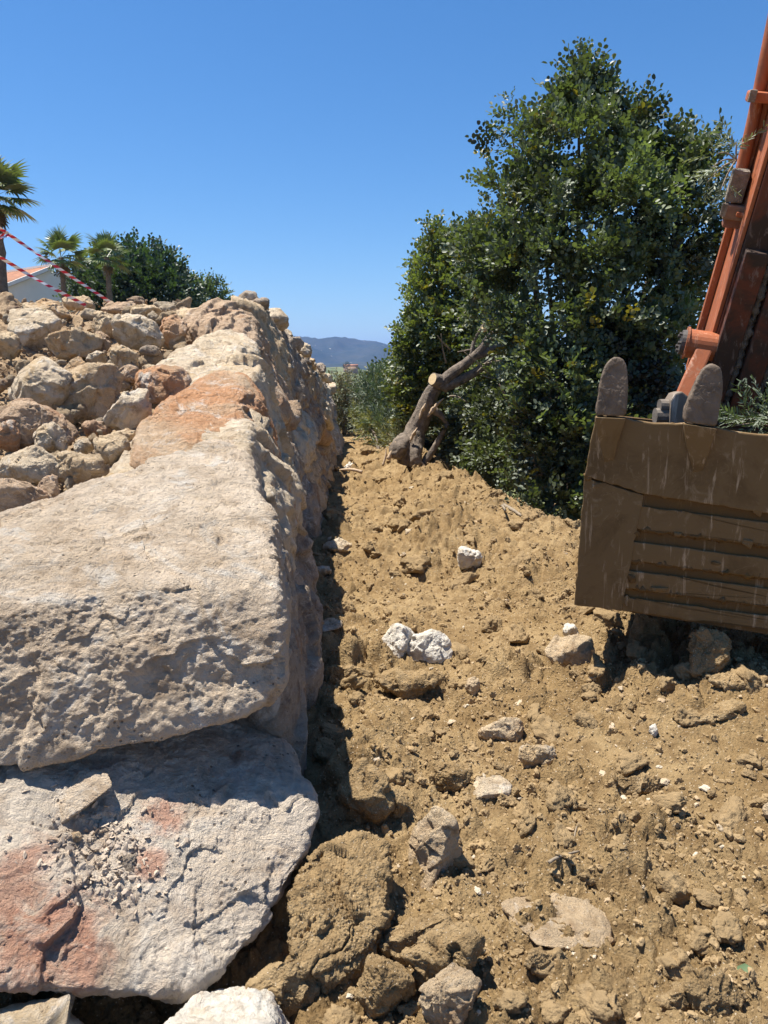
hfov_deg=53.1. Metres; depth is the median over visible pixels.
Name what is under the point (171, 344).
filler stone
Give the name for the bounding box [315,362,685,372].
hills
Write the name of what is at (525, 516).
dirt clod
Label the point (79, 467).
rubble stone
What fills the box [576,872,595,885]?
dirt clod
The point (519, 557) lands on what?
dirt clod
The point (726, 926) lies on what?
dirt clod
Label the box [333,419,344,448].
boulder
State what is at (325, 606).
dirt clod
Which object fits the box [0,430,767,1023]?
ground
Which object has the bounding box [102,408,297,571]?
boulder
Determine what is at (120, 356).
rubble stone
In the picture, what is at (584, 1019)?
dirt clod
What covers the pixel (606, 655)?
dirt clod
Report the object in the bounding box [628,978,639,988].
dirt clod
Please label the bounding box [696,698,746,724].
dirt clod
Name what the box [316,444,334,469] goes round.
boulder
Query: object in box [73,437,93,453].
rubble stone
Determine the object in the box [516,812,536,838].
dirt clod
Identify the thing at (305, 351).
capping stone
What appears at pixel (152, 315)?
filler stone
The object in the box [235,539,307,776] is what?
boulder
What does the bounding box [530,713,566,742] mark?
dirt clod
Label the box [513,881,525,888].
dirt clod
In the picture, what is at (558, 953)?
dirt clod
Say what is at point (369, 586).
dirt clod
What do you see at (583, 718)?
dirt clod
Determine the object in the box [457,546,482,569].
stone
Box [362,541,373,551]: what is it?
dirt clod
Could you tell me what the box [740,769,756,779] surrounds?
dirt clod
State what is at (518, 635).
dirt clod
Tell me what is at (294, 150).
sky
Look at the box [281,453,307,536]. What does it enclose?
boulder
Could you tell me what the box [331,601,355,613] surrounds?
dirt clod
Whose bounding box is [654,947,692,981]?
dirt clod
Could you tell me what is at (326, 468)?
boulder
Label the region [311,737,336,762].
dirt clod
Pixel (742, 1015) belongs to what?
dirt clod
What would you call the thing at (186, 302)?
filler stone
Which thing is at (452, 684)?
dirt clod
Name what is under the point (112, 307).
rubble stone
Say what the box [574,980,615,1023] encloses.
dirt clod
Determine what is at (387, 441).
dry shrub
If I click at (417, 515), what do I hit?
dirt clod
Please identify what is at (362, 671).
dirt clod
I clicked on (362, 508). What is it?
dirt clod
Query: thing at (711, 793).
dirt clod
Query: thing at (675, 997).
dirt clod
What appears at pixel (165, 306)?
filler stone
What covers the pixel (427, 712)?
dirt clod
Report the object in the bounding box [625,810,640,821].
dirt clod
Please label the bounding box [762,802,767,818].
stone
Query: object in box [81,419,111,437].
rubble stone
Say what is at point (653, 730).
stone
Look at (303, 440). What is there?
boulder
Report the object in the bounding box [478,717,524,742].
stone
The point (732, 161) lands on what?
olive sprig
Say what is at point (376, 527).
dirt clod
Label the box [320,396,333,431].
boulder
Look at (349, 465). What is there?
stone
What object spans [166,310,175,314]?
filler stone
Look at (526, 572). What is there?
dirt clod
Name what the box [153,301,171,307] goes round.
filler stone
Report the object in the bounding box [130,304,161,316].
rubble stone
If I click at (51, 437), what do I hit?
rubble stone
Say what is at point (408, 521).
dirt clod
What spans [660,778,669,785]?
pebble
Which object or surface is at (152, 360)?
filler stone
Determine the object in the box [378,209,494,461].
young carob tree
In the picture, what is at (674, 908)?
dirt clod
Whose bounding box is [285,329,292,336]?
capping stone
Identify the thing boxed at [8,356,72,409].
rubble stone
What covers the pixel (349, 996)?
pebble
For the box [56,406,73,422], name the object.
filler stone
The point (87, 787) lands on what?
stone
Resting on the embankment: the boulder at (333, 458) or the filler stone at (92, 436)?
the filler stone at (92, 436)
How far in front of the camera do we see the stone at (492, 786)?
2.92 m
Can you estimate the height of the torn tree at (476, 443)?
2.802 m
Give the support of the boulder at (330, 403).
on the boulder at (341, 440)
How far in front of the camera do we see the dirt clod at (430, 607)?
5.18 m
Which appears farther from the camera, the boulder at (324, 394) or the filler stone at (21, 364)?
the boulder at (324, 394)
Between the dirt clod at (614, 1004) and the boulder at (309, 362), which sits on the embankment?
the boulder at (309, 362)
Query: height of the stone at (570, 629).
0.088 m
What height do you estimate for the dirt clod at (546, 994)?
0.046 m
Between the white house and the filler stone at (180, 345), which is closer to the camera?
the filler stone at (180, 345)
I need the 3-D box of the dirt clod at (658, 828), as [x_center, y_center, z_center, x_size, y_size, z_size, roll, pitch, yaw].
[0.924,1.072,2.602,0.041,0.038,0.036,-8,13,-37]
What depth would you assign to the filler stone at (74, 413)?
4.70 m
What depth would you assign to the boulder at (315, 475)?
9.17 m
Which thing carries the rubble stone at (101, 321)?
on the embankment
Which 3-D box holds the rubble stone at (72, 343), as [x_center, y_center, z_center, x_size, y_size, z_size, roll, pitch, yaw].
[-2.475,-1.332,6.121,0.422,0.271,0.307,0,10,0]
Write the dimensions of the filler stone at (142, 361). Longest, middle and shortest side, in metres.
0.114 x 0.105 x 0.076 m
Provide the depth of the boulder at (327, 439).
12.12 m
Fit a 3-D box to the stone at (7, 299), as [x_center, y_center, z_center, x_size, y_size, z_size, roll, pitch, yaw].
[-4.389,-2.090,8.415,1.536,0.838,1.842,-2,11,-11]
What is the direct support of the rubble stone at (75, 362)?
on the embankment
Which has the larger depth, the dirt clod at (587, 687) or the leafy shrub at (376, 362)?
the leafy shrub at (376, 362)
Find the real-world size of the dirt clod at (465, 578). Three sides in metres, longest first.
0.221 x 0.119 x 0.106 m
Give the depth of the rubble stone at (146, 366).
5.29 m
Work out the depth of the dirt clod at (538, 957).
2.08 m
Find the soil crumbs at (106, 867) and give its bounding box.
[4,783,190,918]
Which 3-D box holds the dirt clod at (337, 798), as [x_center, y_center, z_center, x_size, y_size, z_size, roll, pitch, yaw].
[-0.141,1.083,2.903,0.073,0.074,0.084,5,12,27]
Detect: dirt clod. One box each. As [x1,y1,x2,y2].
[245,959,320,1017]
[285,830,394,994]
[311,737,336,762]
[312,552,321,558]
[319,722,342,737]
[321,508,342,519]
[321,602,329,609]
[322,1003,360,1023]
[325,664,357,683]
[326,702,338,716]
[329,594,338,602]
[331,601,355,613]
[335,792,343,805]
[337,757,394,825]
[339,673,367,689]
[340,986,357,1001]
[347,691,364,703]
[348,696,357,703]
[353,666,373,677]
[356,445,375,455]
[356,504,368,511]
[356,952,415,1018]
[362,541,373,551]
[366,524,380,530]
[366,583,373,591]
[369,550,381,558]
[369,617,376,623]
[369,1019,381,1023]
[372,474,392,482]
[373,667,442,699]
[378,908,450,965]
[386,767,413,785]
[387,518,404,531]
[389,571,401,577]
[389,788,408,818]
[393,495,405,508]
[397,523,409,533]
[397,997,420,1019]
[400,554,430,573]
[400,919,485,993]
[401,518,411,525]
[406,839,409,861]
[409,508,434,521]
[416,721,434,740]
[419,705,433,719]
[426,604,435,610]
[428,762,472,791]
[434,471,453,482]
[434,670,444,679]
[447,678,458,689]
[449,572,477,586]
[451,642,470,659]
[452,851,475,871]
[457,680,465,689]
[463,534,475,546]
[463,913,470,921]
[476,653,490,662]
[478,853,494,871]
[481,615,501,632]
[488,489,504,497]
[488,904,496,913]
[492,988,528,1013]
[493,761,508,770]
[497,793,518,806]
[506,520,523,530]
[507,551,530,566]
[508,624,529,643]
[510,786,520,796]
[512,800,533,817]
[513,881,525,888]
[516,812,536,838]
[517,588,543,599]
[521,510,531,521]
[523,570,530,575]
[524,945,553,969]
[525,895,531,901]
[526,703,541,722]
[529,509,539,520]
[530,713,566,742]
[530,947,575,978]
[536,645,545,655]
[538,986,555,1004]
[539,782,548,791]
[540,999,569,1023]
[544,780,572,810]
[550,841,557,847]
[551,821,575,848]
[561,587,574,596]
[563,518,572,525]
[563,786,579,809]
[566,603,577,611]
[569,519,580,528]
[569,669,578,677]
[572,709,597,728]
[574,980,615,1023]
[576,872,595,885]
[577,1009,616,1023]
[578,606,595,614]
[579,682,601,694]
[580,691,596,700]
[583,802,617,818]
[587,662,605,678]
[592,607,623,629]
[595,649,617,663]
[606,991,621,1018]
[607,771,661,795]
[607,833,629,853]
[609,628,622,636]
[614,750,649,776]
[622,700,636,709]
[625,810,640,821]
[626,640,648,659]
[628,613,664,647]
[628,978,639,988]
[652,791,687,813]
[653,870,691,905]
[654,823,663,835]
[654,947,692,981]
[654,984,690,1011]
[656,676,675,691]
[669,840,675,849]
[671,905,682,914]
[671,981,679,988]
[672,707,702,726]
[674,662,692,680]
[680,966,748,1016]
[684,925,715,955]
[685,817,697,823]
[686,626,731,677]
[688,788,695,795]
[692,888,721,907]
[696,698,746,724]
[707,790,716,797]
[708,671,767,692]
[711,911,742,944]
[712,796,752,829]
[730,663,765,695]
[733,888,749,909]
[735,753,763,768]
[739,1013,746,1018]
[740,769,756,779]
[747,795,767,807]
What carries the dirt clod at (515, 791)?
on the ground at (264, 948)
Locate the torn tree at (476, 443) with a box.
[389,297,555,493]
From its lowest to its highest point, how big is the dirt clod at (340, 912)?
0.416 m
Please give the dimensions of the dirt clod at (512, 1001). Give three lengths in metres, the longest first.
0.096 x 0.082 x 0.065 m
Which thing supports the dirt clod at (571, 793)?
on the ground at (264, 948)
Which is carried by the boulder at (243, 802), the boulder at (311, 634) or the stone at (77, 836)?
the stone at (77, 836)
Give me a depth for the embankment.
6.39 m
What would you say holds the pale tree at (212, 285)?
on the embankment
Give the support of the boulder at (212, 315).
on the boulder at (291, 436)
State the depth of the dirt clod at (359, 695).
3.69 m
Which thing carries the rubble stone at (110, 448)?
on the boulder at (251, 438)
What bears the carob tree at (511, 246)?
on the ground at (264, 948)
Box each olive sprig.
[678,115,767,206]
[718,374,767,433]
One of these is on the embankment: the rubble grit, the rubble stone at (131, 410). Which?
the rubble grit
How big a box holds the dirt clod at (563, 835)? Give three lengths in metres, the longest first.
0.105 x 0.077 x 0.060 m
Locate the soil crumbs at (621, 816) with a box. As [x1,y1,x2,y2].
[315,444,767,1023]
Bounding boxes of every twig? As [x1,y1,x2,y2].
[503,503,521,516]
[548,850,579,863]
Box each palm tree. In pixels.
[0,155,45,292]
[33,226,89,300]
[78,230,131,302]
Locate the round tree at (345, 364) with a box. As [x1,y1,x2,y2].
[342,361,349,367]
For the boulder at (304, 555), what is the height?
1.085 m
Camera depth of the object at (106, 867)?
2.16 m
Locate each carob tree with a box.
[47,227,208,311]
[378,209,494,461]
[435,36,740,520]
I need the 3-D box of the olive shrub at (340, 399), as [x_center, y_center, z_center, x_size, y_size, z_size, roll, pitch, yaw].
[-0.956,-2.893,20.855,1.978,2.183,1.760,4,11,19]
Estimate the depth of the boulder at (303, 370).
10.17 m
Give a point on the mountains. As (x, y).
(331, 350)
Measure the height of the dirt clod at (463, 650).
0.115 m
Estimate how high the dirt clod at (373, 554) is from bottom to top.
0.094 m
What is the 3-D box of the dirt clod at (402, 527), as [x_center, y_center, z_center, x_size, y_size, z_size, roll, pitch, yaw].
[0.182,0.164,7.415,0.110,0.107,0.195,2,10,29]
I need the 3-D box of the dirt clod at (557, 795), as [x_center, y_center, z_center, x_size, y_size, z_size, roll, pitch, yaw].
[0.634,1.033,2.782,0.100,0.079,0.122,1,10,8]
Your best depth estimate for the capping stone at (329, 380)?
16.31 m
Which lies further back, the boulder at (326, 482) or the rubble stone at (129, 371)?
the boulder at (326, 482)
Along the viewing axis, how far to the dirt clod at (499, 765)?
3.11 m
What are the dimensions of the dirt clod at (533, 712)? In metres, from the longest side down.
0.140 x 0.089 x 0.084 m
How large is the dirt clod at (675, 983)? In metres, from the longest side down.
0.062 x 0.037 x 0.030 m
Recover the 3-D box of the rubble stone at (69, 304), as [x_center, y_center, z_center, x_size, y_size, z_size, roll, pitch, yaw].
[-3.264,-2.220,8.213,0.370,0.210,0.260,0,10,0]
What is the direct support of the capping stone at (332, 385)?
on the boulder at (329, 389)
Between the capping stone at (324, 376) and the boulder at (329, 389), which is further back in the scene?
the boulder at (329, 389)
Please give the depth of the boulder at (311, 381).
12.44 m
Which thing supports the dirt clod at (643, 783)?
on the ground at (264, 948)
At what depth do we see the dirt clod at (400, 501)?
9.01 m
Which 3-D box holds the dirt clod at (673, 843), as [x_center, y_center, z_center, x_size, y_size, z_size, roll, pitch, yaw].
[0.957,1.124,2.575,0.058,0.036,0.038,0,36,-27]
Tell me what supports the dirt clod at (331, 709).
on the ground at (264, 948)
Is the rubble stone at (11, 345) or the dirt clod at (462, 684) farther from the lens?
the rubble stone at (11, 345)
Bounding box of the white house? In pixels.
[7,264,71,311]
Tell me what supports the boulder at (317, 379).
on the embankment
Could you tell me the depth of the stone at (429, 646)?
4.23 m
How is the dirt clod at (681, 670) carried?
on the ground at (264, 948)
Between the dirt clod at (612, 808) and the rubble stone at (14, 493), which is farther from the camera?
the rubble stone at (14, 493)
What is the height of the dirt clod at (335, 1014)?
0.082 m
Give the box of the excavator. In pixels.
[574,15,767,633]
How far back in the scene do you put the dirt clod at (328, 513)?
8.21 m
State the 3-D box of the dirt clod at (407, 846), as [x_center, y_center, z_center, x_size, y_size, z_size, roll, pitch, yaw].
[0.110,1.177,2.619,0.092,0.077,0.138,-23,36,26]
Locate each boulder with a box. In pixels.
[0,439,291,771]
[0,721,319,1004]
[0,993,83,1023]
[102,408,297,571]
[129,370,297,522]
[152,329,299,479]
[176,295,292,394]
[182,297,302,430]
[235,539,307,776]
[270,316,299,399]
[281,331,307,409]
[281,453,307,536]
[284,330,309,407]
[286,431,304,469]
[287,432,304,482]
[293,415,314,473]
[294,557,323,638]
[295,519,318,593]
[295,583,323,710]
[300,354,316,399]
[301,472,324,538]
[302,410,318,463]
[304,358,319,402]
[306,403,325,443]
[309,460,327,511]
[310,395,333,446]
[312,369,322,396]
[315,368,323,393]
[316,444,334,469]
[316,449,334,481]
[316,459,330,498]
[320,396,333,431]
[323,382,332,417]
[326,383,331,394]
[326,395,333,416]
[327,394,337,419]
[327,430,339,461]
[330,426,342,455]
[330,445,336,464]
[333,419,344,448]
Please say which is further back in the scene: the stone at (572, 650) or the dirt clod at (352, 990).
the stone at (572, 650)
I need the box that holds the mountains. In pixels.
[293,336,684,364]
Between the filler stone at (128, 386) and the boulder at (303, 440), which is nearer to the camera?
the filler stone at (128, 386)
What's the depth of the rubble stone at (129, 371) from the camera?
5.30 m
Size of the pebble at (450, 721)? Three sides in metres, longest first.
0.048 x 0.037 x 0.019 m
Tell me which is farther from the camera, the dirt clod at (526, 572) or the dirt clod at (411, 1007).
the dirt clod at (526, 572)
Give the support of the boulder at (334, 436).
on the ground at (264, 948)
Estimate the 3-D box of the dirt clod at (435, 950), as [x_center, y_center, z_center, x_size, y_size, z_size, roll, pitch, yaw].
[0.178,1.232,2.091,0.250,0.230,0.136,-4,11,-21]
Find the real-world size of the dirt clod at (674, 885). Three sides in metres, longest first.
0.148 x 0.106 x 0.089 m
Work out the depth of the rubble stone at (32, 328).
6.52 m
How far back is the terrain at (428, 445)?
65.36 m
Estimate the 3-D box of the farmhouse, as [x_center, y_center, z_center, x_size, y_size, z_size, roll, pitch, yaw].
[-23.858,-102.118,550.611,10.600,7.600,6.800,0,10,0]
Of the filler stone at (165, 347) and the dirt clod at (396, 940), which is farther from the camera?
the filler stone at (165, 347)
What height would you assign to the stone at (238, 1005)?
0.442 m
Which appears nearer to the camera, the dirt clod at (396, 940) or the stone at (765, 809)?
the dirt clod at (396, 940)
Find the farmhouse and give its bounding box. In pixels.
[343,364,357,373]
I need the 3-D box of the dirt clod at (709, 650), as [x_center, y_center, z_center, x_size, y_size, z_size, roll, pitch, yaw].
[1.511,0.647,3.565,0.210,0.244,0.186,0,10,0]
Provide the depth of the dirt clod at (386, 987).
2.02 m
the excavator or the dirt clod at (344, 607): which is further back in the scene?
the dirt clod at (344, 607)
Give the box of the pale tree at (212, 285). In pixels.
[183,267,237,304]
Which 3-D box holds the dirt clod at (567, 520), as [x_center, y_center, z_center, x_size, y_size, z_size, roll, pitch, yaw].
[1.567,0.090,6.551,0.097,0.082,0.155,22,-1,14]
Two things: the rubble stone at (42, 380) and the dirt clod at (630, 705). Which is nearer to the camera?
the dirt clod at (630, 705)
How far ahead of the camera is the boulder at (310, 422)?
9.24 m
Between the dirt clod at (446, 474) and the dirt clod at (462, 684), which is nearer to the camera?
the dirt clod at (462, 684)
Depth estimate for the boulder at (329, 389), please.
16.95 m
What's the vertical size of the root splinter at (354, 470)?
0.083 m
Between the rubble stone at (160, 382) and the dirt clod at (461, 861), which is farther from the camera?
the rubble stone at (160, 382)
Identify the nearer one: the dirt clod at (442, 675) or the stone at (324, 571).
the dirt clod at (442, 675)
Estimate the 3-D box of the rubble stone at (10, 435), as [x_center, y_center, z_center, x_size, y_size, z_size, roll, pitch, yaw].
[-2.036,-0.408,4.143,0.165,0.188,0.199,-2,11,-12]
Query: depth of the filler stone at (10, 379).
5.42 m
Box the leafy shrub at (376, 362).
[361,356,393,387]
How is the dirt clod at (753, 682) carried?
on the ground at (264, 948)
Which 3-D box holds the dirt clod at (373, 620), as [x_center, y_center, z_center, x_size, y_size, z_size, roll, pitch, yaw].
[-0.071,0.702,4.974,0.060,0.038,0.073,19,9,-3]
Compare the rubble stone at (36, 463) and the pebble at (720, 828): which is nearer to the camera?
the pebble at (720, 828)
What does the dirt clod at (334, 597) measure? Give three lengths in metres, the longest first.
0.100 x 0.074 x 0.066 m
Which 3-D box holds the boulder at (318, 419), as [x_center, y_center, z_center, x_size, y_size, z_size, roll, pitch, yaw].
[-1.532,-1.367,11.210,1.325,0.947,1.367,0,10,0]
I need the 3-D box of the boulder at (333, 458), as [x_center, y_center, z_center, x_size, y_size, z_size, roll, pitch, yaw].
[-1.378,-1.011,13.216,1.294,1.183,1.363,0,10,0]
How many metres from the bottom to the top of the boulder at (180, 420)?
1.081 m
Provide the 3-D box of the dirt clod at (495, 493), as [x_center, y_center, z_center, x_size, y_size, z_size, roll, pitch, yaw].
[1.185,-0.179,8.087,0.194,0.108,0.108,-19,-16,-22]
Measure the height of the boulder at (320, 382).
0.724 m
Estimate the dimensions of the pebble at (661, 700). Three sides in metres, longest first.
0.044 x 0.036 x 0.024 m
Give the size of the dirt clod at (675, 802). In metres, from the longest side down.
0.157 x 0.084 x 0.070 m
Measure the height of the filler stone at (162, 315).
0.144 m
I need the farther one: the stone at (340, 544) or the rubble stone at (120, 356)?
the stone at (340, 544)
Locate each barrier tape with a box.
[0,227,110,301]
[0,231,9,238]
[0,256,85,305]
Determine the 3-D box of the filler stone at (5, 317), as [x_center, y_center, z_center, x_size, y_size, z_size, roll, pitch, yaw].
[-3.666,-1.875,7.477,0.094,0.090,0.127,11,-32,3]
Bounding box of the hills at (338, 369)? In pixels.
[325,367,599,416]
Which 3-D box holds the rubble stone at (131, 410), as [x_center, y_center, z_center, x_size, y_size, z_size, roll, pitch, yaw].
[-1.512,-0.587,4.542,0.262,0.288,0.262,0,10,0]
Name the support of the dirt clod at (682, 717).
on the ground at (264, 948)
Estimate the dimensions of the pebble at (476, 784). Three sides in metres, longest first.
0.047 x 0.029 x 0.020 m
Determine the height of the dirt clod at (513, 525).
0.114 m
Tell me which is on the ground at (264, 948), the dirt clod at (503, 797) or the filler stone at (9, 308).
the dirt clod at (503, 797)
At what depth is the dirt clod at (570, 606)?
4.75 m
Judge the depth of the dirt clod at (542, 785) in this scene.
2.96 m
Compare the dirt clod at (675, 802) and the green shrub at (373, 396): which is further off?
the green shrub at (373, 396)
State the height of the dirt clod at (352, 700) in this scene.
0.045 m
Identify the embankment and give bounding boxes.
[0,310,166,493]
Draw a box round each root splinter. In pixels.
[339,468,362,473]
[381,449,386,465]
[386,441,395,459]
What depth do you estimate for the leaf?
2.04 m
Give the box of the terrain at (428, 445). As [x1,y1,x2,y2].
[337,422,544,503]
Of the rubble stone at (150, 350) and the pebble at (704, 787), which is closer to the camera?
the pebble at (704, 787)
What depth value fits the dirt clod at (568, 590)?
5.00 m
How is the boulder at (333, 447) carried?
on the ground at (264, 948)
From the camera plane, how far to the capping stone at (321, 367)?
15.03 m
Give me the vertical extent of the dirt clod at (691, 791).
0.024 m
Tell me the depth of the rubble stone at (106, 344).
6.26 m
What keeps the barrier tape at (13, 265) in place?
attached to the metal stake
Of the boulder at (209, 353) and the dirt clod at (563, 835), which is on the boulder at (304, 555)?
the boulder at (209, 353)
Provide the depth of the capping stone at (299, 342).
11.17 m
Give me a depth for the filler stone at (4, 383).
5.35 m
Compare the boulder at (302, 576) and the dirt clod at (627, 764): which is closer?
the dirt clod at (627, 764)
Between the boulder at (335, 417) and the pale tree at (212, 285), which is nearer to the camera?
the boulder at (335, 417)
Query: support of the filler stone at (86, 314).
on the embankment
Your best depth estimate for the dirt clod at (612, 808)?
2.69 m
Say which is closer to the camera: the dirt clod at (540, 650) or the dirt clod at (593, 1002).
the dirt clod at (593, 1002)
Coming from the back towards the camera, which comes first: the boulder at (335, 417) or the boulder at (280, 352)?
the boulder at (335, 417)
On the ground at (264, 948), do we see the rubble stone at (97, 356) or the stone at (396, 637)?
the stone at (396, 637)
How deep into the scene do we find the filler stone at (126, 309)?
7.55 m
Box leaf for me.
[737,963,751,972]
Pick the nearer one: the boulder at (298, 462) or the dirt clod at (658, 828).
the dirt clod at (658, 828)
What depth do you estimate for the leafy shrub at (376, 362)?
23.41 m
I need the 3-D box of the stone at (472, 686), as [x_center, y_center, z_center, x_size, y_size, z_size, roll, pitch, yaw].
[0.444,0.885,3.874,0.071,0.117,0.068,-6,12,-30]
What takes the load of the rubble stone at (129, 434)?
on the boulder at (251, 438)
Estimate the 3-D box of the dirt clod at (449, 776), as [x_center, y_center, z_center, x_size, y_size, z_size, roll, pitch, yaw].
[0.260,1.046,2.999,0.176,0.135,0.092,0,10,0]
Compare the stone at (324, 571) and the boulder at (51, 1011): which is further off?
the stone at (324, 571)
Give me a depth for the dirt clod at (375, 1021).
2.02 m
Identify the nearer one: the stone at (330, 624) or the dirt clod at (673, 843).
the dirt clod at (673, 843)
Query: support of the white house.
on the embankment
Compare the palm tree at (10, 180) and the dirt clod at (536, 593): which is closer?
the dirt clod at (536, 593)
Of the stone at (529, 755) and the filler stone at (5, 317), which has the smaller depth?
the stone at (529, 755)
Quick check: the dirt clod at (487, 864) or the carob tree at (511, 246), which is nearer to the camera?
the dirt clod at (487, 864)
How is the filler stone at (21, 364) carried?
on the embankment
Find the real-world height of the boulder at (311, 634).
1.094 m
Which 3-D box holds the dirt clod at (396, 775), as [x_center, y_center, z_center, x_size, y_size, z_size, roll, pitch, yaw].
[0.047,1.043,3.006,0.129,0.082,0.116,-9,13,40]
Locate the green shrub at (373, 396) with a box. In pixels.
[342,359,410,445]
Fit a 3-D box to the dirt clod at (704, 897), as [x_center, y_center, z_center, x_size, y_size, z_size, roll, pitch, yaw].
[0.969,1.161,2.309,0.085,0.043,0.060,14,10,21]
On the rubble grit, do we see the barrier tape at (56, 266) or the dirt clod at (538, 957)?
the barrier tape at (56, 266)
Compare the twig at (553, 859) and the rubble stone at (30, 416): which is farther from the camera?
the rubble stone at (30, 416)
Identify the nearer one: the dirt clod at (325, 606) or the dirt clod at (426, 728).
the dirt clod at (426, 728)
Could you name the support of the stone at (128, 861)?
on the boulder at (243, 802)
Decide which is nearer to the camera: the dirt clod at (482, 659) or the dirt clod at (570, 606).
the dirt clod at (482, 659)
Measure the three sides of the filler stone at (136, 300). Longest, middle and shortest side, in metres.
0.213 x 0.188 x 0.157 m
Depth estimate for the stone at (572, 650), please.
3.97 m
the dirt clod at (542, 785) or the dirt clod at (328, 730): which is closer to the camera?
the dirt clod at (542, 785)
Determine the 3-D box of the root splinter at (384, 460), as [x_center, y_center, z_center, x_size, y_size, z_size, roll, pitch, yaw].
[0.004,-0.777,10.903,0.094,0.258,0.040,-8,13,-36]
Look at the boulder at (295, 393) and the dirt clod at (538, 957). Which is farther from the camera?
the boulder at (295, 393)
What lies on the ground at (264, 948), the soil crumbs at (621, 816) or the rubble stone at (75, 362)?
the soil crumbs at (621, 816)
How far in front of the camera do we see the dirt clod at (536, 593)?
5.00 m
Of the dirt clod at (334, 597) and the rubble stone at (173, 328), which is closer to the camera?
the dirt clod at (334, 597)
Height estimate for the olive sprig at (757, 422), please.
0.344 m
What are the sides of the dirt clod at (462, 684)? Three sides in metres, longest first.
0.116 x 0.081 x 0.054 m
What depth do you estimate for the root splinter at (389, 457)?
10.87 m
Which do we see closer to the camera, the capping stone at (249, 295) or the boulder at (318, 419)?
the capping stone at (249, 295)
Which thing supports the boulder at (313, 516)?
on the ground at (264, 948)
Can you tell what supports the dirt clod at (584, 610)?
on the ground at (264, 948)
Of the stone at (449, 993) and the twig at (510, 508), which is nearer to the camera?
the stone at (449, 993)
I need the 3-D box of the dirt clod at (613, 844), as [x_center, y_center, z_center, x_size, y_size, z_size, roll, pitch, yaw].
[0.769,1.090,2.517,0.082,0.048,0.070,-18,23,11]
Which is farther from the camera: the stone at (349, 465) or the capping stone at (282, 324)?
the stone at (349, 465)
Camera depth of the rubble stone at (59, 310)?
7.52 m
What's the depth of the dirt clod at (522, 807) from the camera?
2.80 m
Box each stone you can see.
[0,292,21,314]
[0,332,22,360]
[0,378,8,392]
[0,398,78,451]
[0,419,20,452]
[0,444,59,483]
[0,478,52,511]
[2,313,7,323]
[5,375,15,387]
[6,306,20,314]
[7,307,62,350]
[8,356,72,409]
[15,359,29,374]
[21,298,71,323]
[32,422,67,452]
[37,474,59,497]
[45,327,102,360]
[55,450,109,483]
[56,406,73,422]
[57,360,66,364]
[57,768,111,823]
[61,362,123,424]
[62,295,94,311]
[63,356,84,369]
[65,476,75,489]
[70,409,79,417]
[71,831,81,842]
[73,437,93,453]
[74,404,87,417]
[80,308,95,320]
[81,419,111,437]
[86,351,106,362]
[88,433,98,447]
[91,311,113,337]
[93,431,131,465]
[95,331,112,350]
[101,301,135,315]
[103,388,151,430]
[109,345,138,368]
[111,313,164,350]
[111,428,135,441]
[119,364,138,385]
[119,854,135,871]
[120,379,131,391]
[121,306,130,314]
[127,296,144,304]
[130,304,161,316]
[134,364,191,404]
[138,357,147,369]
[139,345,160,355]
[142,364,153,369]
[143,355,160,364]
[147,311,159,324]
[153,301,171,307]
[158,312,169,324]
[159,303,176,311]
[159,314,187,346]
[161,344,169,349]
[163,350,172,358]
[164,986,289,1023]
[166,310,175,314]
[168,342,175,349]
[173,342,186,350]
[176,297,191,308]
[238,290,257,299]
[252,297,269,309]
[269,308,288,330]
[270,312,279,321]
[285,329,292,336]
[292,336,303,350]
[298,342,311,357]
[316,363,325,373]
[318,566,331,576]
[321,373,328,381]
[322,537,351,551]
[322,618,342,631]
[324,373,331,382]
[328,382,336,394]
[344,462,352,467]
[382,623,413,658]
[405,629,452,663]
[408,805,462,891]
[418,962,481,1023]
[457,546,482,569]
[465,676,479,695]
[473,775,512,799]
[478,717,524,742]
[501,892,614,949]
[518,744,556,767]
[545,633,594,666]
[563,623,578,635]
[649,724,657,736]
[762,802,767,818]
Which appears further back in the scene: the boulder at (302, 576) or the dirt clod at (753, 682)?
the boulder at (302, 576)
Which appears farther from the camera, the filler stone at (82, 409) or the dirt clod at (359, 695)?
the filler stone at (82, 409)
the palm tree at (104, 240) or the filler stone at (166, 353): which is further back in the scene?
the palm tree at (104, 240)
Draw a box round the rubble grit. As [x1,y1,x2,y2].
[0,298,187,492]
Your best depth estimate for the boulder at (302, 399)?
9.40 m
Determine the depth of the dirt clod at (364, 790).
2.73 m
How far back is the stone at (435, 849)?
2.50 m
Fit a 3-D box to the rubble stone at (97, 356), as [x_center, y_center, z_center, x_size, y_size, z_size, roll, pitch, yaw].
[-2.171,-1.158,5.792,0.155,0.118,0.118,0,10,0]
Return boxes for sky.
[0,0,767,344]
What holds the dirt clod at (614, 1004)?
on the ground at (264, 948)
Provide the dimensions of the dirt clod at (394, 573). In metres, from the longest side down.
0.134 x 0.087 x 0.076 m
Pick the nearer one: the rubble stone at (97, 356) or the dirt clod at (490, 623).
the dirt clod at (490, 623)
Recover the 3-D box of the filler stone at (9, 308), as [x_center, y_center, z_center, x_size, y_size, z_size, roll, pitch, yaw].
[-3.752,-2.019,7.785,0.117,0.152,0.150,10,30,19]
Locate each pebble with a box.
[346,993,352,998]
[447,719,455,724]
[473,781,478,789]
[474,886,480,894]
[634,1011,641,1019]
[657,698,665,702]
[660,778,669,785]
[698,784,710,791]
[716,824,723,831]
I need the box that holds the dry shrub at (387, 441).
[347,399,430,453]
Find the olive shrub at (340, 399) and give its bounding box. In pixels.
[328,367,369,435]

